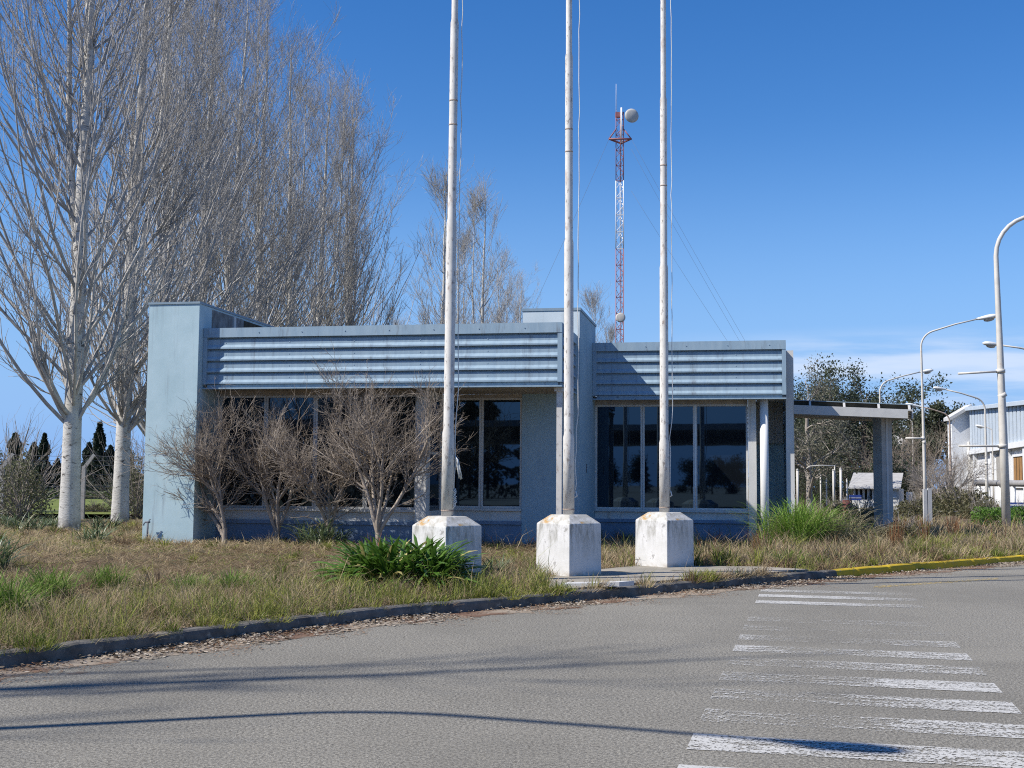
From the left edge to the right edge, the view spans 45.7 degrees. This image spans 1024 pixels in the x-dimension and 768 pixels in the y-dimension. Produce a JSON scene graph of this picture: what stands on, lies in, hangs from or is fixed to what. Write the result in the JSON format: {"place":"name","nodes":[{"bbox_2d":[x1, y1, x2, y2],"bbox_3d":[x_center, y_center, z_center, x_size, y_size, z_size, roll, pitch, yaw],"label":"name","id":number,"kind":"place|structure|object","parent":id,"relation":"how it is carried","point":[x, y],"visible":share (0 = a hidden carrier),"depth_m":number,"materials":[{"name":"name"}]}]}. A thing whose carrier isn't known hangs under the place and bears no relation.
{"place":"outdoors","nodes":[
{"label":"outdoors","id":0,"kind":"place"},
{"bbox_2d":[4,499,135,513],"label":"field","id":1,"kind":"structure","parent":0,"point":[55,505],"depth_m":53.81,"materials":[{"name":"green plant"}]},
{"bbox_2d":[0,488,1023,648],"bbox_3d":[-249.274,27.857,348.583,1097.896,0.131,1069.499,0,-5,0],"label":"ground","id":2,"kind":"structure","parent":0,"point":[499,557],"depth_m":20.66,"materials":[{"name":"plant"}]},
{"bbox_2d":[3,433,32,488],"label":"conifer tree","id":3,"kind":"object","parent":2,"relation":"on","point":[17,451],"visible":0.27,"depth_m":99.55,"materials":[{"name":"green plant"}]},
{"bbox_2d":[0,529,36,570],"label":"spiky clump","id":4,"kind":"object","parent":2,"relation":"on","point":[7,555],"visible":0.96,"depth_m":17.81,"materials":[{"name":"green plant"}]},
{"bbox_2d":[3,511,54,531],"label":"spiky clump","id":5,"kind":"object","parent":2,"relation":"on","point":[34,525],"visible":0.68,"depth_m":29.80,"materials":[{"name":"green plant"}]},
{"bbox_2d":[0,565,59,618],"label":"grass tuft","id":6,"kind":"object","parent":2,"relation":"on","point":[10,594],"visible":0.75,"depth_m":11.97,"materials":[{"name":"green plant"}]},
{"bbox_2d":[32,432,59,489],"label":"conifer tree","id":7,"kind":"object","parent":2,"relation":"on","point":[44,444],"visible":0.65,"depth_m":99.54,"materials":[{"name":"green plant"}]},
{"bbox_2d":[0,407,95,516],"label":"bush","id":8,"kind":"object","parent":2,"relation":"on","point":[8,445],"visible":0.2,"depth_m":42.85,"materials":[{"name":"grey plant"}]},
{"bbox_2d":[0,401,102,521],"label":"bush","id":9,"kind":"object","parent":2,"relation":"on","point":[21,511],"visible":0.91,"depth_m":37.76,"materials":[{"name":"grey plant"}]},
{"bbox_2d":[2,563,102,603],"bbox_3d":[-5.229,2.220,13.661,1.032,0.455,1.091,-2,-5,24],"label":"grass tuft","id":10,"kind":"object","parent":2,"relation":"on","point":[52,582],"visible":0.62,"depth_m":13.61,"materials":[{"name":"green plant"}]},
{"bbox_2d":[0,453,141,518],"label":"wire fence","id":11,"kind":"object","parent":2,"relation":"on","point":[83,485],"visible":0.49,"depth_m":40.28,"materials":[{"name":"grey metal"}]},
{"bbox_2d":[13,485,135,498],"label":"hedge","id":12,"kind":"object","parent":2,"relation":"on","point":[87,493],"visible":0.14,"depth_m":73.12,"materials":[{"name":"green plant"}]},
{"bbox_2d":[73,521,118,542],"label":"spiky clump","id":13,"kind":"object","parent":2,"relation":"on","point":[95,534],"visible":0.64,"depth_m":24.98,"materials":[{"name":"green plant"}]},
{"bbox_2d":[85,499,109,516],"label":"bush","id":14,"kind":"object","parent":2,"relation":"on","point":[98,507],"visible":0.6,"depth_m":43.58,"materials":[{"name":"green plant"}]},
{"bbox_2d":[82,421,113,491],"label":"conifer tree","id":15,"kind":"object","parent":2,"relation":"on","point":[98,448],"visible":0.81,"depth_m":97.49,"materials":[{"name":"green plant"}]},
{"bbox_2d":[81,513,125,529],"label":"spiky clump","id":16,"kind":"object","parent":2,"relation":"on","point":[103,523],"visible":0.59,"depth_m":30.70,"materials":[{"name":"green plant"}]},
{"bbox_2d":[70,562,137,592],"bbox_3d":[-5.036,2.375,15.070,0.860,0.379,0.909,4,-6,-39],"label":"grass tuft","id":17,"kind":"object","parent":2,"relation":"on","point":[104,575],"visible":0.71,"depth_m":15.01,"materials":[{"name":"green plant"}]},
{"bbox_2d":[81,417,145,519],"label":"bush","id":18,"kind":"object","parent":2,"relation":"on","point":[136,511],"visible":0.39,"depth_m":40.43,"materials":[{"name":"grey plant"}]},
{"bbox_2d":[84,449,143,509],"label":"bush","id":19,"kind":"object","parent":2,"relation":"on","point":[103,479],"visible":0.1,"depth_m":46.62,"materials":[{"name":"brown plant"}]},
{"bbox_2d":[0,0,243,531],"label":"poplar tree","id":20,"kind":"object","parent":2,"relation":"on","point":[73,349],"visible":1,"depth_m":30.35,"materials":[{"name":"white plant"}]},
{"bbox_2d":[2,0,287,523],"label":"poplar tree","id":21,"kind":"object","parent":2,"relation":"on","point":[126,408],"visible":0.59,"depth_m":36.05,"materials":[{"name":"white plant"}]},
{"bbox_2d":[1,0,312,435],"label":"poplar tree","id":22,"kind":"object","parent":2,"relation":"on","point":[135,392],"visible":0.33,"depth_m":44.00,"materials":[{"name":"white plant"}]},
{"bbox_2d":[163,572,214,591],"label":"grass tuft","id":23,"kind":"object","parent":2,"relation":"on","point":[184,583],"visible":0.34,"depth_m":14.43,"materials":[{"name":"green plant"}]},
{"bbox_2d":[112,378,278,542],"bbox_3d":[-6.731,1.690,25.766,3.184,3.810,3.829,3,-5,-29],"label":"bare shrub","id":24,"kind":"object","parent":2,"relation":"on","point":[211,475],"visible":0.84,"depth_m":25.38,"materials":[{"name":"brown plant"}]},
{"bbox_2d":[123,0,326,388],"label":"poplar tree","id":25,"kind":"object","parent":2,"relation":"on","point":[206,249],"visible":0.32,"depth_m":47.67,"materials":[{"name":"white plant"}]},
{"bbox_2d":[209,566,269,592],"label":"grass tuft","id":26,"kind":"object","parent":2,"relation":"on","point":[232,578],"visible":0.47,"depth_m":14.71,"materials":[{"name":"green plant"}]},
{"bbox_2d":[98,0,381,346],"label":"poplar tree","id":27,"kind":"object","parent":2,"relation":"on","point":[238,170],"visible":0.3,"depth_m":51.63,"materials":[{"name":"white plant"}]},
{"bbox_2d":[202,372,343,540],"bbox_3d":[-5.180,1.686,25.790,2.970,3.852,2.809,3,-5,-25],"label":"bare shrub","id":28,"kind":"object","parent":2,"relation":"on","point":[260,470],"visible":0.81,"depth_m":25.58,"materials":[{"name":"brown plant"}]},
{"bbox_2d":[178,1,375,326],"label":"poplar tree","id":29,"kind":"object","parent":2,"relation":"on","point":[316,110],"visible":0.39,"depth_m":58.81,"materials":[{"name":"white plant"}]},
{"bbox_2d":[204,0,409,326],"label":"poplar tree","id":30,"kind":"object","parent":2,"relation":"on","point":[268,307],"visible":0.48,"depth_m":55.42,"materials":[{"name":"white plant"}]},
{"bbox_2d":[281,517,350,545],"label":"spiky clump","id":31,"kind":"object","parent":2,"relation":"on","point":[311,538],"visible":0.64,"depth_m":25.09,"materials":[{"name":"green plant"}]},
{"bbox_2d":[255,404,377,536],"bbox_3d":[-3.842,1.899,25.049,2.982,3.335,2.103,2,-5,-15],"label":"bare shrub","id":32,"kind":"object","parent":2,"relation":"on","point":[318,489],"visible":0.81,"depth_m":25.07,"materials":[{"name":"brown plant"}]},
{"bbox_2d":[259,47,403,326],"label":"poplar tree","id":33,"kind":"object","parent":2,"relation":"on","point":[341,177],"visible":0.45,"depth_m":62.30,"materials":[{"name":"white plant"}]},
{"bbox_2d":[304,523,359,543],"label":"spiky clump","id":34,"kind":"object","parent":2,"relation":"on","point":[336,536],"visible":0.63,"depth_m":25.23,"materials":[{"name":"green plant"}]},
{"bbox_2d":[280,39,429,325],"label":"poplar tree","id":35,"kind":"object","parent":2,"relation":"on","point":[368,241],"visible":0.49,"depth_m":64.48,"materials":[{"name":"white plant"}]},
{"bbox_2d":[272,337,471,545],"bbox_3d":[-2.560,1.206,25.236,4.202,4.759,4.180,-3,-6,33],"label":"bare shrub","id":36,"kind":"object","parent":2,"relation":"on","point":[372,430],"visible":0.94,"depth_m":24.59,"materials":[{"name":"brown plant"}]},
{"bbox_2d":[0,564,786,655],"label":"grass tufts","id":37,"kind":"object","parent":2,"relation":"on","point":[708,576],"visible":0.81,"depth_m":13.40,"materials":[{"name":"green plant"}]},
{"bbox_2d":[309,533,490,589],"bbox_3d":[-1.433,2.283,15.640,2.370,0.730,2.177,0,-5,0],"label":"agapanthus","id":38,"kind":"object","parent":2,"relation":"on","point":[386,559],"visible":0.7,"depth_m":15.28,"materials":[{"name":"green plant"}]},
{"bbox_2d":[402,152,485,323],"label":"poplar tree","id":39,"kind":"object","parent":2,"relation":"on","point":[444,187],"visible":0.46,"depth_m":84.78,"materials":[{"name":"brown plant"}]},
{"bbox_2d":[412,0,480,580],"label":"flagpole","id":40,"kind":"object","parent":2,"relation":"on","point":[449,527],"visible":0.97,"depth_m":16.92,"materials":[{"name":"metal"}]},
{"bbox_2d":[425,218,482,323],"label":"poplar tree","id":41,"kind":"object","parent":2,"relation":"on","point":[464,249],"visible":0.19,"depth_m":97.19,"materials":[{"name":"brown plant"}]},
{"bbox_2d":[142,301,794,545],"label":"office building","id":42,"kind":"structure","parent":2,"relation":"on","point":[732,430],"depth_m":26.52,"materials":[{"name":"blue paint"}]},
{"bbox_2d":[217,395,266,507],"bbox_3d":[-5.858,1.469,26.458,1.064,2.431,0.090,0,-5,11],"label":"window","id":43,"kind":"structure","parent":42,"relation":"in","point":[227,401],"depth_m":26.47,"materials":[{"name":"glass"}]},
{"bbox_2d":[264,395,315,508],"bbox_3d":[-4.779,1.461,26.256,1.124,2.431,0.090,0,-5,11],"label":"window","id":44,"kind":"structure","parent":42,"relation":"in","point":[300,399],"depth_m":26.26,"materials":[{"name":"glass"}]},
{"bbox_2d":[314,395,365,508],"bbox_3d":[-3.669,1.452,26.046,1.124,2.431,0.090,0,-5,11],"label":"window","id":45,"kind":"structure","parent":42,"relation":"in","point":[353,492],"depth_m":26.07,"materials":[{"name":"glass"}]},
{"bbox_2d":[365,395,415,509],"bbox_3d":[-2.556,1.443,25.835,1.124,2.431,0.090,0,-5,11],"label":"window","id":46,"kind":"structure","parent":42,"relation":"in","point":[399,485],"depth_m":25.81,"materials":[{"name":"glass"}]},
{"bbox_2d":[429,391,443,510],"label":"window","id":47,"kind":"structure","parent":42,"relation":"in","point":[435,484],"depth_m":26.41,"materials":[{"name":"black glass"}]},
{"bbox_2d":[454,398,481,507],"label":"window","id":48,"kind":"structure","parent":42,"relation":"in","point":[468,489],"depth_m":26.95,"materials":[{"name":"glass"}]},
{"bbox_2d":[481,398,521,508],"bbox_3d":[-0.225,1.521,26.817,0.914,2.431,0.090,0,-5,11],"label":"window","id":49,"kind":"structure","parent":42,"relation":"in","point":[501,418],"depth_m":26.82,"materials":[{"name":"glass"}]},
{"bbox_2d":[595,405,642,508],"bbox_3d":[2.564,1.744,29.129,1.129,2.496,0.090,0,-5,11],"label":"window","id":50,"kind":"structure","parent":42,"relation":"in","point":[618,428],"depth_m":29.12,"materials":[{"name":"glass"}]},
{"bbox_2d":[643,404,694,509],"bbox_3d":[3.731,1.735,28.909,1.234,2.496,0.090,0,-5,11],"label":"window","id":51,"kind":"structure","parent":42,"relation":"in","point":[682,436],"depth_m":28.90,"materials":[{"name":"glass"}]},
{"bbox_2d":[695,404,747,510],"bbox_3d":[4.942,1.726,28.680,1.224,2.496,0.090,0,-5,11],"label":"window","id":52,"kind":"structure","parent":42,"relation":"in","point":[721,430],"depth_m":28.68,"materials":[{"name":"glass"}]},
{"bbox_2d":[455,167,515,323],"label":"poplar tree","id":53,"kind":"object","parent":2,"relation":"on","point":[483,299],"visible":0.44,"depth_m":88.64,"materials":[{"name":"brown plant"}]},
{"bbox_2d":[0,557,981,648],"bbox_3d":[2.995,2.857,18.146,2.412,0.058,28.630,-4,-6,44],"label":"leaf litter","id":54,"kind":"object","parent":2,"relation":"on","point":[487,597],"visible":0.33,"depth_m":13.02,"materials":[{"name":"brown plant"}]},
{"bbox_2d":[468,233,533,322],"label":"poplar tree","id":55,"kind":"object","parent":2,"relation":"on","point":[508,288],"visible":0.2,"depth_m":94.64,"materials":[{"name":"brown plant"}]},
{"bbox_2d":[490,263,541,322],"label":"poplar tree","id":56,"kind":"object","parent":2,"relation":"on","point":[518,306],"visible":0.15,"depth_m":92.86,"materials":[{"name":"brown plant"}]},
{"bbox_2d":[577,281,612,342],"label":"poplar tree","id":57,"kind":"object","parent":2,"relation":"on","point":[592,302],"visible":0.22,"depth_m":120.63,"materials":[{"name":"brown plant"}]},
{"bbox_2d":[635,0,693,567],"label":"flagpole","id":58,"kind":"object","parent":2,"relation":"on","point":[664,536],"visible":0.98,"depth_m":20.27,"materials":[{"name":"metal"}]},
{"bbox_2d":[533,107,839,501],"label":"radio mast","id":59,"kind":"object","parent":2,"relation":"on","point":[631,115],"visible":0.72,"depth_m":62.83,"materials":[{"name":"red metal"}]},
{"bbox_2d":[482,507,1023,566],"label":"dry weeds","id":60,"kind":"object","parent":2,"relation":"on","point":[970,527],"visible":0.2,"depth_m":26.84,"materials":[{"name":"brown plant"}]},
{"bbox_2d":[725,492,853,546],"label":"pampas grass","id":61,"kind":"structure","parent":2,"relation":"on","point":[796,522],"depth_m":25.12,"materials":[{"name":"green plant"}]},
{"bbox_2d":[795,467,829,506],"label":"scrub tree","id":62,"kind":"object","parent":2,"relation":"on","point":[803,496],"visible":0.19,"depth_m":69.59,"materials":[{"name":"green plant"}]},
{"bbox_2d":[794,375,860,502],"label":"evergreen tree","id":63,"kind":"object","parent":2,"relation":"on","point":[800,387],"visible":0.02,"depth_m":87.95,"materials":[{"name":"green plant"}]},
{"bbox_2d":[794,353,870,510],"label":"grey leaved tree","id":64,"kind":"object","parent":2,"relation":"on","point":[805,454],"visible":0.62,"depth_m":55.11,"materials":[{"name":"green plant"}]},
{"bbox_2d":[756,503,912,545],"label":"pampas grass","id":65,"kind":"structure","parent":2,"relation":"on","point":[841,534],"depth_m":25.66,"materials":[{"name":"green plant"}]},
{"bbox_2d":[812,467,865,508],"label":"scrub tree","id":66,"kind":"object","parent":2,"relation":"on","point":[837,489],"visible":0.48,"depth_m":65.30,"materials":[{"name":"green plant"}]},
{"bbox_2d":[794,400,912,529],"bbox_3d":[8.750,2.459,31.779,2.890,4.000,4.228,0,-5,11],"label":"gate canopy","id":67,"kind":"object","parent":2,"relation":"on","point":[882,416],"visible":0.88,"depth_m":30.55,"materials":[{"name":"concrete"}]},
{"bbox_2d":[794,384,918,496],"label":"evergreen tree","id":68,"kind":"object","parent":2,"relation":"on","point":[841,457],"visible":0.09,"depth_m":82.98,"materials":[{"name":"green plant"}]},
{"bbox_2d":[826,490,897,533],"bbox_3d":[9.509,3.478,32.744,1.993,1.376,2.099,3,-6,-32],"label":"bush","id":69,"kind":"object","parent":2,"relation":"on","point":[865,512],"visible":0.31,"depth_m":32.66,"materials":[{"name":"green plant"}]},
{"bbox_2d":[794,352,952,493],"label":"evergreen tree","id":70,"kind":"object","parent":2,"relation":"on","point":[853,395],"visible":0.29,"depth_m":73.47,"materials":[{"name":"green plant"}]},
{"bbox_2d":[848,473,903,512],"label":"shed","id":71,"kind":"structure","parent":2,"relation":"on","point":[862,484],"depth_m":59.79,"materials":[{"name":"white paint"}]},
{"bbox_2d":[840,421,927,479],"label":"bare tree","id":72,"kind":"object","parent":2,"relation":"on","point":[901,454],"visible":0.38,"depth_m":69.65,"materials":[{"name":"brown plant"}]},
{"bbox_2d":[884,515,908,547],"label":"dock stalk","id":73,"kind":"object","parent":2,"relation":"on","point":[893,533],"visible":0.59,"depth_m":25.31,"materials":[{"name":"brown plant"}]},
{"bbox_2d":[866,425,934,495],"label":"evergreen tree","id":74,"kind":"object","parent":2,"relation":"on","point":[915,449],"visible":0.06,"depth_m":95.06,"materials":[{"name":"green plant"}]},
{"bbox_2d":[866,465,934,508],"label":"scrub tree","id":75,"kind":"object","parent":2,"relation":"on","point":[903,484],"visible":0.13,"depth_m":67.22,"materials":[{"name":"green plant"}]},
{"bbox_2d":[876,510,932,540],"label":"bush","id":76,"kind":"object","parent":2,"relation":"on","point":[908,530],"visible":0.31,"depth_m":28.24,"materials":[{"name":"brown plant"}]},
{"bbox_2d":[893,488,940,519],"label":"bush","id":77,"kind":"object","parent":2,"relation":"on","point":[915,507],"visible":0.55,"depth_m":47.46,"materials":[{"name":"green plant"}]},
{"bbox_2d":[894,426,944,497],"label":"eucalyptus tree","id":78,"kind":"object","parent":2,"relation":"on","point":[929,437],"visible":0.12,"depth_m":117.97,"materials":[{"name":"green plant"}]},
{"bbox_2d":[923,488,932,523],"bbox_3d":[13.093,4.009,38.309,0.260,1.440,0.100,0,-5,0],"label":"concrete post","id":79,"kind":"object","parent":2,"relation":"on","point":[927,501],"visible":0.67,"depth_m":38.28,"materials":[{"name":"concrete"}]},
{"bbox_2d":[898,455,961,497],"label":"bare tree","id":80,"kind":"object","parent":2,"relation":"on","point":[920,484],"visible":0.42,"depth_m":66.01,"materials":[{"name":"grey plant"}]},
{"bbox_2d":[896,397,979,476],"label":"eucalyptus tree","id":81,"kind":"object","parent":2,"relation":"on","point":[939,406],"visible":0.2,"depth_m":133.56,"materials":[{"name":"green plant"}]},
{"bbox_2d":[898,415,996,498],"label":"bare tree","id":82,"kind":"object","parent":2,"relation":"on","point":[930,459],"visible":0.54,"depth_m":79.13,"materials":[{"name":"grey plant"}]},
{"bbox_2d":[903,446,995,506],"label":"bare tree","id":83,"kind":"object","parent":2,"relation":"on","point":[944,480],"visible":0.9,"depth_m":57.59,"materials":[{"name":"grey plant"}]},
{"bbox_2d":[905,314,995,488],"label":"street lamp","id":84,"kind":"object","parent":2,"relation":"on","point":[988,317],"visible":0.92,"depth_m":41.97,"materials":[{"name":"metal"}]},
{"bbox_2d":[893,400,1023,503],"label":"warehouse","id":85,"kind":"structure","parent":2,"relation":"on","point":[968,419],"depth_m":91.46,"materials":[{"name":"white paint"}]},
{"bbox_2d":[1012,453,1022,487],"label":"boarded window","id":86,"kind":"structure","parent":85,"relation":"in","point":[1017,459],"depth_m":82.00,"materials":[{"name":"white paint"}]},
{"bbox_2d":[933,386,988,500],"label":"street lamp","id":87,"kind":"object","parent":2,"relation":"on","point":[937,388],"visible":0.91,"depth_m":63.91,"materials":[{"name":"metal"}]},
{"bbox_2d":[933,475,999,515],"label":"bush","id":88,"kind":"object","parent":2,"relation":"on","point":[960,498],"visible":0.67,"depth_m":55.39,"materials":[{"name":"green plant"}]},
{"bbox_2d":[956,495,997,518],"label":"bush","id":89,"kind":"object","parent":2,"relation":"on","point":[972,506],"visible":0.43,"depth_m":49.64,"materials":[{"name":"green plant"}]},
{"bbox_2d":[958,216,1023,527],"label":"street lamp","id":90,"kind":"object","parent":2,"relation":"on","point":[1002,445],"visible":0.98,"depth_m":38.33,"materials":[{"name":"metal"}]},
{"bbox_2d":[969,497,1021,526],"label":"bush","id":91,"kind":"object","parent":2,"relation":"on","point":[994,512],"visible":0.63,"depth_m":40.55,"materials":[{"name":"green plant"}]},
{"bbox_2d":[973,477,1023,506],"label":"pipe barrier","id":92,"kind":"object","parent":2,"relation":"on","point":[1013,484],"visible":0.43,"depth_m":63.73,"materials":[{"name":"metal"}]},
{"bbox_2d":[0,487,1023,767],"bbox_3d":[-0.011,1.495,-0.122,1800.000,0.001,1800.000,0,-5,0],"label":"road","id":93,"kind":"structure","parent":0,"point":[626,685],"depth_m":8.81,"materials":[{"name":"grey asphalt"}]},
{"bbox_2d":[0,570,836,668],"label":"kerb","id":94,"kind":"structure","parent":93,"relation":"on","point":[84,648],"depth_m":12.86,"materials":[{"name":"grey concrete"}]},
{"bbox_2d":[0,562,1021,679],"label":"gutter dirt","id":95,"kind":"structure","parent":93,"relation":"on","point":[72,662],"depth_m":12.73,"materials":[{"name":"soil"}]},
{"bbox_2d":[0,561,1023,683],"bbox_3d":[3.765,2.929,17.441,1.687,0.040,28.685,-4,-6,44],"label":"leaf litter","id":96,"kind":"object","parent":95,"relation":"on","point":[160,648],"visible":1,"depth_m":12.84,"materials":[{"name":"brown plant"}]},
{"bbox_2d":[677,589,1023,767],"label":"road marking","id":97,"kind":"object","parent":93,"relation":"on","point":[959,753],"visible":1,"depth_m":7.79,"materials":[{"name":"paint"}]},
{"bbox_2d":[829,555,1023,576],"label":"kerb","id":98,"kind":"structure","parent":93,"relation":"on","point":[868,570],"depth_m":21.86,"materials":[{"name":"yellow paint"}]},
{"bbox_2d":[0,506,1023,648],"bbox_3d":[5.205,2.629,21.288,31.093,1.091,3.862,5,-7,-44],"label":"grass","id":99,"kind":"structure","parent":0,"point":[459,593],"depth_m":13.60,"materials":[{"name":"green plant"}]},
{"bbox_2d":[0,0,1023,488],"label":"sky","id":100,"kind":"structure","parent":0,"point":[847,177],"materials":[{"name":"blue"}]},
{"bbox_2d":[549,565,807,589],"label":"pavement","id":101,"kind":"structure","parent":0,"point":[637,571],"depth_m":18.52,"materials":[{"name":"grey concrete"}]},
{"bbox_2d":[536,0,600,576],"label":"flagpole","id":102,"kind":"object","parent":101,"relation":"on","point":[572,539],"visible":1,"depth_m":18.19,"materials":[{"name":"metal"}]},
{"bbox_2d":[559,581,633,586],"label":"concrete slab","id":103,"kind":"structure","parent":101,"relation":"on","point":[621,583],"depth_m":16.02,"materials":[{"name":"grey concrete"}]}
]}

